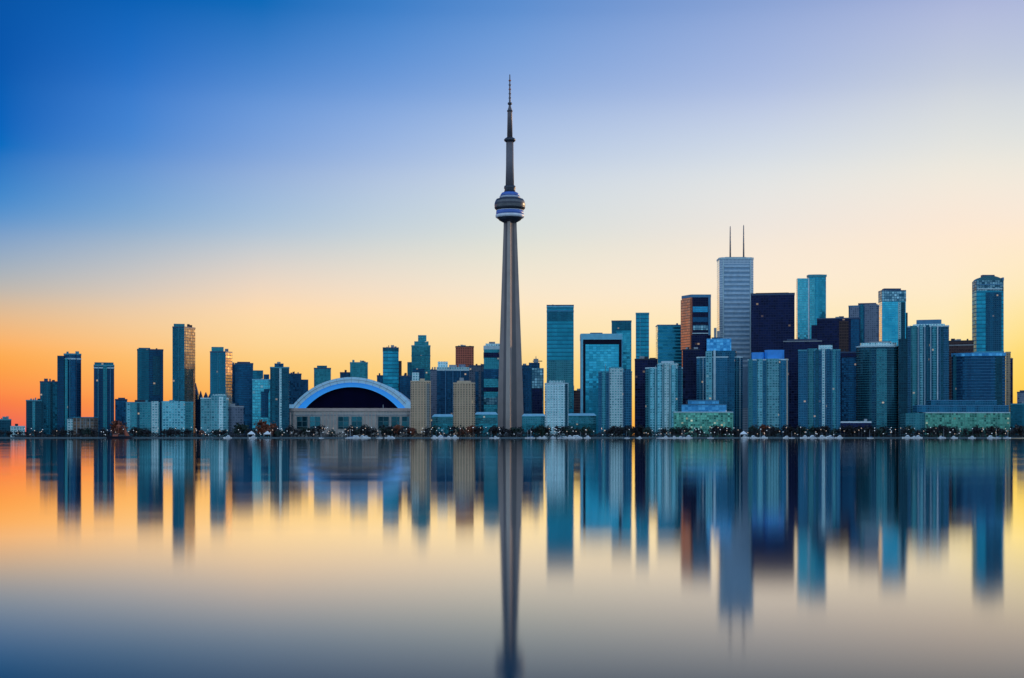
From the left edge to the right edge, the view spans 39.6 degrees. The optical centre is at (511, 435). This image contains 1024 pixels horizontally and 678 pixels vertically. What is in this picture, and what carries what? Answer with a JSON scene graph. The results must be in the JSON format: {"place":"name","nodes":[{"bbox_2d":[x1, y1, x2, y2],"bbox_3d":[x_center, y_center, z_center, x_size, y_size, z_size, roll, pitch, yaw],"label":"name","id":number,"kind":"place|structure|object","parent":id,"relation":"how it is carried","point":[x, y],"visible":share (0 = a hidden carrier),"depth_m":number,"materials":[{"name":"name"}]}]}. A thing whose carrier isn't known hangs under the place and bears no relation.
{"place":"outdoors","nodes":[
{"label":"outdoors","id":0,"kind":"place"},
{"bbox_2d":[0,416,11,436],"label":"building","id":1,"kind":"structure","parent":0,"point":[5,423],"depth_m":2160.77,"materials":[{"name":"blue glass"}]},
{"bbox_2d":[10,424,24,436],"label":"pavilion building","id":2,"kind":"structure","parent":0,"point":[16,427],"depth_m":2149.53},
{"bbox_2d":[26,398,43,435],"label":"apartment tower","id":3,"kind":"structure","parent":0,"point":[35,414],"depth_m":2179.53,"materials":[{"name":"glass"}]},
{"bbox_2d":[40,379,56,436],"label":"apartment tower","id":4,"kind":"structure","parent":0,"point":[48,393],"depth_m":2249.74,"materials":[{"name":"teal glass"}]},
{"bbox_2d":[57,351,80,436],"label":"glass tower","id":5,"kind":"structure","parent":0,"point":[68,384],"depth_m":2149.49,"materials":[{"name":"glass"}]},
{"bbox_2d":[67,417,97,436],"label":"building","id":6,"kind":"structure","parent":0,"point":[75,424],"depth_m":2085.80,"materials":[{"name":"concrete"}]},
{"bbox_2d":[94,362,113,435],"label":"glass tower","id":7,"kind":"structure","parent":0,"point":[104,392],"depth_m":2134.40,"materials":[{"name":"blue glass"}]},
{"bbox_2d":[115,398,126,432],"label":"apartment block","id":8,"kind":"structure","parent":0,"point":[120,409],"depth_m":2260.14,"materials":[{"name":"blue glass"}]},
{"bbox_2d":[126,400,159,436],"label":"midrise block","id":9,"kind":"structure","parent":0,"point":[145,414],"depth_m":2085.58,"materials":[{"name":"blue glass"}]},
{"bbox_2d":[137,348,162,435],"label":"apartment tower","id":10,"kind":"structure","parent":0,"point":[149,375],"depth_m":2250.09,"materials":[{"name":"blue glass"}]},
{"bbox_2d":[161,400,192,436],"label":"midrise block","id":11,"kind":"structure","parent":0,"point":[177,414],"depth_m":2089.06,"materials":[{"name":"blue glass"}]},
{"bbox_2d":[172,324,195,436],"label":"corner tower","id":12,"kind":"structure","parent":0,"point":[183,362],"depth_m":2240.35,"materials":[{"name":"teal glass"}]},
{"bbox_2d":[195,383,209,436],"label":"spired building","id":13,"kind":"structure","parent":0,"point":[198,396],"depth_m":2310.00,"materials":[{"name":"black glass"}]},
{"bbox_2d":[200,394,228,436],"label":"midrise block","id":14,"kind":"structure","parent":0,"point":[214,411],"depth_m":2084.01,"materials":[{"name":"blue glass"}]},
{"bbox_2d":[210,347,231,405],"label":"corner tower","id":15,"kind":"structure","parent":0,"point":[220,370],"depth_m":2240.88,"materials":[{"name":"teal glass"}]},
{"bbox_2d":[232,362,234,403],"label":"office tower","id":16,"kind":"structure","parent":0,"point":[233,383],"depth_m":2330.43,"materials":[{"name":"blue glass"}]},
{"bbox_2d":[228,404,243,436],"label":"midrise block","id":17,"kind":"structure","parent":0,"point":[235,414],"depth_m":2095.60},
{"bbox_2d":[235,362,252,436],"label":"office tower","id":18,"kind":"structure","parent":0,"point":[243,381],"depth_m":2290.42,"materials":[{"name":"blue glass"}]},
{"bbox_2d":[252,370,269,436],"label":"office block","id":19,"kind":"structure","parent":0,"point":[260,397],"depth_m":2179.62,"materials":[{"name":"blue glass"}]},
{"bbox_2d":[270,362,288,436],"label":"apartment tower","id":20,"kind":"structure","parent":0,"point":[279,393],"depth_m":2109.49,"materials":[{"name":"blue glass"}]},
{"bbox_2d":[289,371,307,426],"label":"office block","id":21,"kind":"structure","parent":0,"point":[298,387],"depth_m":2480.05,"materials":[{"name":"blue glass"}]},
{"bbox_2d":[314,366,330,386],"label":"office block","id":22,"kind":"structure","parent":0,"point":[322,374],"depth_m":2619.96,"materials":[{"name":"teal glass"}]},
{"bbox_2d":[340,370,349,377],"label":"office block","id":23,"kind":"structure","parent":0,"point":[344,374],"depth_m":2759.78,"materials":[{"name":"blue glass"}]},
{"bbox_2d":[350,360,367,378],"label":"office block","id":24,"kind":"structure","parent":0,"point":[359,369],"depth_m":2700.12,"materials":[{"name":"teal glass"}]},
{"bbox_2d":[377,373,382,383],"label":"office block","id":25,"kind":"structure","parent":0,"point":[379,378],"depth_m":2760.01,"materials":[{"name":"blue glass"}]},
{"bbox_2d":[383,345,401,391],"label":"glass tower","id":26,"kind":"structure","parent":0,"point":[392,368],"depth_m":2640.27,"materials":[{"name":"glass"}]},
{"bbox_2d":[399,373,411,400],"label":"office block","id":27,"kind":"structure","parent":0,"point":[405,384],"depth_m":2500.12,"materials":[{"name":"blue glass"}]},
{"bbox_2d":[407,335,430,380],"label":"stepped tower","id":28,"kind":"structure","parent":0,"point":[420,362],"depth_m":2600.30,"materials":[{"name":"teal glass"}]},
{"bbox_2d":[410,373,430,436],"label":"apartment tower","id":29,"kind":"structure","parent":0,"point":[420,399],"depth_m":2110.08,"materials":[{"name":"beige concrete"}]},
{"bbox_2d":[430,367,436,431],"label":"office block","id":30,"kind":"structure","parent":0,"point":[433,376],"depth_m":2479.97,"materials":[{"name":"grey concrete"}]},
{"bbox_2d":[432,414,452,436],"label":"hall","id":31,"kind":"structure","parent":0,"point":[444,421],"depth_m":2200.00,"materials":[{"name":"teal glass"}]},
{"bbox_2d":[437,362,468,414],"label":"office block","id":32,"kind":"structure","parent":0,"point":[448,377],"depth_m":2329.63,"materials":[{"name":"blue glass"}]},
{"bbox_2d":[453,378,474,436],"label":"apartment tower","id":33,"kind":"structure","parent":0,"point":[463,403],"depth_m":2109.94,"materials":[{"name":"beige concrete"}]},
{"bbox_2d":[455,345,473,366],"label":"office tower","id":34,"kind":"structure","parent":0,"point":[465,354],"depth_m":2560.05,"materials":[{"name":"red brick"}]},
{"bbox_2d":[469,364,483,412],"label":"office block","id":35,"kind":"structure","parent":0,"point":[476,374],"depth_m":2439.61,"materials":[{"name":"blue glass"}]},
{"bbox_2d":[475,412,497,436],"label":"hall","id":36,"kind":"structure","parent":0,"point":[486,420],"depth_m":2200.00,"materials":[{"name":"teal glass"}]},
{"bbox_2d":[483,342,499,413],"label":"office tower","id":37,"kind":"structure","parent":0,"point":[491,371],"depth_m":2389.80,"materials":[{"name":"teal glass"}]},
{"bbox_2d":[494,74,524,436],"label":"observation tower","id":38,"kind":"structure","parent":0,"point":[509,205],"depth_m":2295.54,"materials":[{"name":"concrete"}]},
{"bbox_2d":[0,438,1023,677],"bbox_3d":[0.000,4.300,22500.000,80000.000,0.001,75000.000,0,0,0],"label":"water","id":39,"kind":"structure","parent":0,"point":[511,557],"depth_m":49.88,"materials":[{"name":"blue liquid"}]},
{"bbox_2d":[106,421,132,437],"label":"moored ship","id":40,"kind":"object","parent":39,"relation":"on","point":[115,435],"visible":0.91,"depth_m":1996.01,"materials":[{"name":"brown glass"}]},
{"bbox_2d":[0,0,1023,435],"label":"sky","id":41,"kind":"structure","parent":0,"point":[302,185],"materials":[{"name":"blue"}]},
{"bbox_2d":[522,359,543,413],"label":"office block","id":42,"kind":"structure","parent":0,"point":[533,386],"depth_m":2400.00,"materials":[{"name":"blue glass"}]},
{"bbox_2d":[521,414,544,436],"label":"hall","id":43,"kind":"structure","parent":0,"point":[529,421],"depth_m":2200.00,"materials":[{"name":"teal glass"}]},
{"bbox_2d":[545,380,568,436],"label":"condo tower","id":44,"kind":"structure","parent":0,"point":[556,403],"depth_m":2099.86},
{"bbox_2d":[547,305,573,412],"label":"glass tower","id":45,"kind":"structure","parent":0,"point":[560,342],"depth_m":2479.70,"materials":[{"name":"teal glass"}]},
{"bbox_2d":[574,389,579,412],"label":"office block","id":46,"kind":"structure","parent":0,"point":[577,401],"depth_m":2639.97,"materials":[{"name":"red stone"}]},
{"bbox_2d":[568,413,595,436],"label":"hall","id":47,"kind":"structure","parent":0,"point":[578,420],"depth_m":2200.00,"materials":[{"name":"teal glass"}]},
{"bbox_2d":[580,333,621,436],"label":"framed tower","id":48,"kind":"structure","parent":0,"point":[598,351],"depth_m":2332.00,"materials":[{"name":"teal glass"}]},
{"bbox_2d":[598,364,631,436],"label":"condo tower","id":49,"kind":"structure","parent":0,"point":[614,396],"depth_m":2093.17,"materials":[{"name":"blue glass"}]},
{"bbox_2d":[611,320,631,370],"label":"glass tower","id":50,"kind":"structure","parent":0,"point":[623,327],"depth_m":2619.09,"materials":[{"name":"teal glass"}]},
{"bbox_2d":[636,313,648,358],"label":"glass tower","id":51,"kind":"structure","parent":0,"point":[642,334],"depth_m":2619.99,"materials":[{"name":"teal glass"}]},
{"bbox_2d":[635,356,657,436],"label":"office tower","id":52,"kind":"structure","parent":0,"point":[642,363],"depth_m":2340.86,"materials":[{"name":"black glass"}]},
{"bbox_2d":[656,323,681,366],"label":"glass tower","id":53,"kind":"structure","parent":0,"point":[668,342],"depth_m":2560.00,"materials":[{"name":"glass"}]},
{"bbox_2d":[682,347,699,403],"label":"office tower","id":54,"kind":"structure","parent":0,"point":[689,374],"depth_m":2340.38,"materials":[{"name":"black glass"}]},
{"bbox_2d":[681,294,710,366],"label":"office tower","id":55,"kind":"structure","parent":0,"point":[695,320],"depth_m":2480.00,"materials":[{"name":"black glass"}]},
{"bbox_2d":[673,400,732,436],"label":"green building","id":56,"kind":"structure","parent":0,"point":[704,415],"depth_m":2080.00,"materials":[{"name":"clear glass"}]},
{"bbox_2d":[712,328,722,338],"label":"office block","id":57,"kind":"structure","parent":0,"point":[716,334],"depth_m":2442.53,"materials":[{"name":"white glass"}]},
{"bbox_2d":[696,339,742,436],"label":"condo tower","id":58,"kind":"structure","parent":0,"point":[719,375],"depth_m":2180.86,"materials":[{"name":"blue glass"}]},
{"bbox_2d":[717,225,753,435],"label":"office tower","id":59,"kind":"structure","parent":0,"point":[734,283],"depth_m":2519.50,"materials":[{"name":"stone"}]},
{"bbox_2d":[748,350,787,436],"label":"condo tower","id":60,"kind":"structure","parent":0,"point":[768,390],"depth_m":2088.34,"materials":[{"name":"blue glass"}]},
{"bbox_2d":[751,292,794,358],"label":"office tower","id":61,"kind":"structure","parent":0,"point":[772,321],"depth_m":2450.36,"materials":[{"name":"black glass"}]},
{"bbox_2d":[783,339,821,436],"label":"office tower","id":62,"kind":"structure","parent":0,"point":[791,347],"depth_m":2332.90,"materials":[{"name":"blue glass"}]},
{"bbox_2d":[796,274,826,338],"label":"glass tower","id":63,"kind":"structure","parent":0,"point":[810,299],"depth_m":2641.92,"materials":[{"name":"glass"}]},
{"bbox_2d":[798,345,840,436],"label":"condo tower","id":64,"kind":"structure","parent":0,"point":[819,384],"depth_m":2084.88,"materials":[{"name":"blue glass"}]},
{"bbox_2d":[811,316,860,351],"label":"office tower","id":65,"kind":"structure","parent":0,"point":[842,333],"depth_m":2420.03,"materials":[{"name":"black glass"}]},
{"bbox_2d":[840,349,855,433],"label":"office block","id":66,"kind":"structure","parent":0,"point":[848,386],"depth_m":2230.04,"materials":[{"name":"blue glass"}]},
{"bbox_2d":[840,419,871,436],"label":"building","id":67,"kind":"structure","parent":0,"point":[865,422],"depth_m":2074.48,"materials":[{"name":"blue glass"}]},
{"bbox_2d":[848,303,878,342],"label":"office tower","id":68,"kind":"structure","parent":0,"point":[868,313],"depth_m":2557.73,"materials":[{"name":"grey glass"}]},
{"bbox_2d":[856,341,897,436],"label":"round tower","id":69,"kind":"structure","parent":0,"point":[877,383],"depth_m":2170.43,"materials":[{"name":"teal glass"}]},
{"bbox_2d":[878,288,907,345],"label":"glass tower","id":70,"kind":"structure","parent":0,"point":[893,320],"depth_m":2600.00,"materials":[{"name":"glass"}]},
{"bbox_2d":[898,319,948,435],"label":"condo tower","id":71,"kind":"structure","parent":0,"point":[923,362],"depth_m":2151.12,"materials":[{"name":"glass"}]},
{"bbox_2d":[900,400,1009,436],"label":"green building","id":72,"kind":"structure","parent":0,"point":[960,415],"depth_m":2081.50,"materials":[{"name":"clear glass"}]},
{"bbox_2d":[949,339,973,399],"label":"office block","id":73,"kind":"structure","parent":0,"point":[957,344],"depth_m":2423.20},
{"bbox_2d":[951,350,1005,404],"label":"office block","id":74,"kind":"structure","parent":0,"point":[978,375],"depth_m":2169.96,"materials":[{"name":"blue glass"}]},
{"bbox_2d":[972,275,1003,352],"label":"glass tower","id":75,"kind":"structure","parent":0,"point":[987,312],"depth_m":2480.69,"materials":[{"name":"blue glass"}]},
{"bbox_2d":[1006,352,1010,426],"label":"apartment tower","id":76,"kind":"structure","parent":0,"point":[1008,378],"depth_m":2269.80,"materials":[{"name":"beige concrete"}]},
{"bbox_2d":[1011,358,1012,402],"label":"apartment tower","id":77,"kind":"structure","parent":0,"point":[1011,380],"depth_m":2419.52,"materials":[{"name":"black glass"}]},
{"bbox_2d":[1010,401,1023,436],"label":"building","id":78,"kind":"structure","parent":0,"point":[1017,414],"depth_m":2203.53,"materials":[{"name":"blue glass"}]},
{"bbox_2d":[1017,390,1023,402],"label":"building","id":79,"kind":"structure","parent":0,"point":[1020,396],"depth_m":2482.91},
{"bbox_3d":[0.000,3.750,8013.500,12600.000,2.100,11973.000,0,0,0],"label":"ground","id":80,"kind":"structure","parent":0,"visible":0},
{"bbox_2d":[110,420,127,430],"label":"shore tree","id":81,"kind":"object","parent":80,"relation":"on","point":[114,423],"visible":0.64,"depth_m":2064.02,"materials":[{"name":"orange plant"}]},
{"bbox_2d":[232,423,243,434],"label":"shore tree","id":82,"kind":"object","parent":80,"relation":"on","point":[238,427],"visible":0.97,"depth_m":2067.04,"materials":[{"name":"black plant"}]},
{"bbox_2d":[234,425,248,434],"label":"shore tree","id":83,"kind":"object","parent":80,"relation":"on","point":[244,427],"visible":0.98,"depth_m":2066.77,"materials":[{"name":"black plant"}]},
{"bbox_2d":[254,419,265,435],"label":"shore tree","id":84,"kind":"object","parent":80,"relation":"on","point":[258,426],"visible":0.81,"depth_m":2056.77,"materials":[{"name":"orange plant"}]},
{"bbox_2d":[258,421,277,436],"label":"shore tree","id":85,"kind":"object","parent":80,"relation":"on","point":[266,425],"visible":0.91,"depth_m":2059.07,"materials":[{"name":"orange plant"}]},
{"bbox_2d":[285,425,294,435],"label":"shore tree","id":86,"kind":"object","parent":80,"relation":"on","point":[288,429],"visible":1,"depth_m":2036.57,"materials":[{"name":"black plant"}]},
{"bbox_2d":[298,427,310,436],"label":"shore tree","id":87,"kind":"object","parent":80,"relation":"on","point":[304,429],"visible":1,"depth_m":2041.46,"materials":[{"name":"black plant"}]},
{"bbox_2d":[316,425,325,433],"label":"shore tree","id":88,"kind":"object","parent":80,"relation":"on","point":[320,429],"visible":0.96,"depth_m":2063.94,"materials":[{"name":"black plant"}]},
{"bbox_2d":[289,377,410,436],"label":"domed stadium","id":89,"kind":"object","parent":80,"relation":"on","point":[338,405],"visible":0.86,"depth_m":2198.00,"materials":[{"name":"grey concrete"}]},
{"bbox_2d":[358,424,370,433],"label":"shore tree","id":90,"kind":"object","parent":80,"relation":"on","point":[361,428],"visible":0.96,"depth_m":2050.30,"materials":[{"name":"black plant"}]},
{"bbox_2d":[428,425,440,435],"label":"shore tree","id":91,"kind":"object","parent":80,"relation":"on","point":[434,428],"visible":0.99,"depth_m":2035.56,"materials":[{"name":"black plant"}]},
{"bbox_2d":[447,425,455,434],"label":"shore tree","id":92,"kind":"object","parent":80,"relation":"on","point":[452,428],"visible":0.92,"depth_m":2052.73,"materials":[{"name":"black plant"}]},
{"bbox_2d":[467,425,475,436],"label":"shore tree","id":93,"kind":"object","parent":80,"relation":"on","point":[471,428],"visible":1,"depth_m":2034.37,"materials":[{"name":"orange plant"}]},
{"bbox_2d":[472,426,483,436],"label":"shore tree","id":94,"kind":"object","parent":80,"relation":"on","point":[480,428],"visible":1,"depth_m":2032.88,"materials":[{"name":"black plant"}]},
{"bbox_2d":[490,425,502,436],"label":"shore tree","id":95,"kind":"object","parent":80,"relation":"on","point":[495,429],"visible":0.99,"depth_m":2031.95,"materials":[{"name":"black plant"}]},
{"bbox_2d":[0,437,1023,437],"bbox_3d":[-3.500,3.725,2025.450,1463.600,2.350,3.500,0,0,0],"label":"quay wall","id":96,"kind":"structure","parent":80,"relation":"on","point":[459,437],"depth_m":2024.00,"materials":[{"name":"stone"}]},
{"bbox_2d":[12,431,1023,436],"bbox_3d":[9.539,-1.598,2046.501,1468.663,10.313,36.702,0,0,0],"label":"shore shrubs","id":97,"kind":"object","parent":80,"relation":"on","point":[533,434],"visible":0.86,"depth_m":2039.84,"materials":[{"name":"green plant"}]},
{"bbox_2d":[536,425,546,435],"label":"shore tree","id":98,"kind":"object","parent":80,"relation":"on","point":[543,428],"visible":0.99,"depth_m":2029.94,"materials":[{"name":"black plant"}]},
{"bbox_2d":[553,426,564,435],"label":"shore tree","id":99,"kind":"object","parent":80,"relation":"on","point":[558,430],"visible":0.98,"depth_m":2044.03,"materials":[{"name":"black plant"}]},
{"bbox_2d":[579,425,591,436],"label":"shore tree","id":100,"kind":"object","parent":80,"relation":"on","point":[584,428],"visible":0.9,"depth_m":2045.19,"materials":[{"name":"black plant"}]},
{"bbox_2d":[626,426,639,434],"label":"shore tree","id":101,"kind":"object","parent":80,"relation":"on","point":[633,429],"visible":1,"depth_m":2036.16,"materials":[{"name":"black plant"}]},
{"bbox_2d":[645,361,682,436],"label":"condo tower","id":102,"kind":"structure","parent":80,"relation":"on","point":[663,391],"depth_m":2088.98,"materials":[{"name":"teal glass"}]},
{"bbox_2d":[708,425,719,435],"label":"shore tree","id":103,"kind":"object","parent":80,"relation":"on","point":[713,428],"visible":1,"depth_m":2032.80,"materials":[{"name":"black plant"}]},
{"bbox_2d":[817,425,829,434],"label":"shore tree","id":104,"kind":"object","parent":80,"relation":"on","point":[825,428],"visible":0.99,"depth_m":2049.73,"materials":[{"name":"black plant"}]},
{"bbox_2d":[843,425,855,436],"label":"shore tree","id":105,"kind":"object","parent":80,"relation":"on","point":[850,427],"visible":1,"depth_m":2035.48,"materials":[{"name":"black plant"}]},
{"bbox_2d":[875,428,885,436],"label":"shore tree","id":106,"kind":"object","parent":80,"relation":"on","point":[881,430],"visible":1,"depth_m":2032.45,"materials":[{"name":"black plant"}]},
{"bbox_2d":[926,425,938,436],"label":"shore tree","id":107,"kind":"object","parent":80,"relation":"on","point":[933,430],"visible":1,"depth_m":2028.89,"materials":[{"name":"black plant"}]},
{"bbox_2d":[938,425,949,436],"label":"shore tree","id":108,"kind":"object","parent":80,"relation":"on","point":[945,428],"visible":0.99,"depth_m":2036.82,"materials":[{"name":"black plant"}]},
{"bbox_2d":[971,425,980,434],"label":"shore tree","id":109,"kind":"object","parent":80,"relation":"on","point":[976,430],"visible":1,"depth_m":2034.71,"materials":[{"name":"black plant"}]},
{"bbox_2d":[989,426,1001,436],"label":"shore tree","id":110,"kind":"object","parent":80,"relation":"on","point":[993,428],"visible":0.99,"depth_m":2031.61,"materials":[{"name":"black plant"}]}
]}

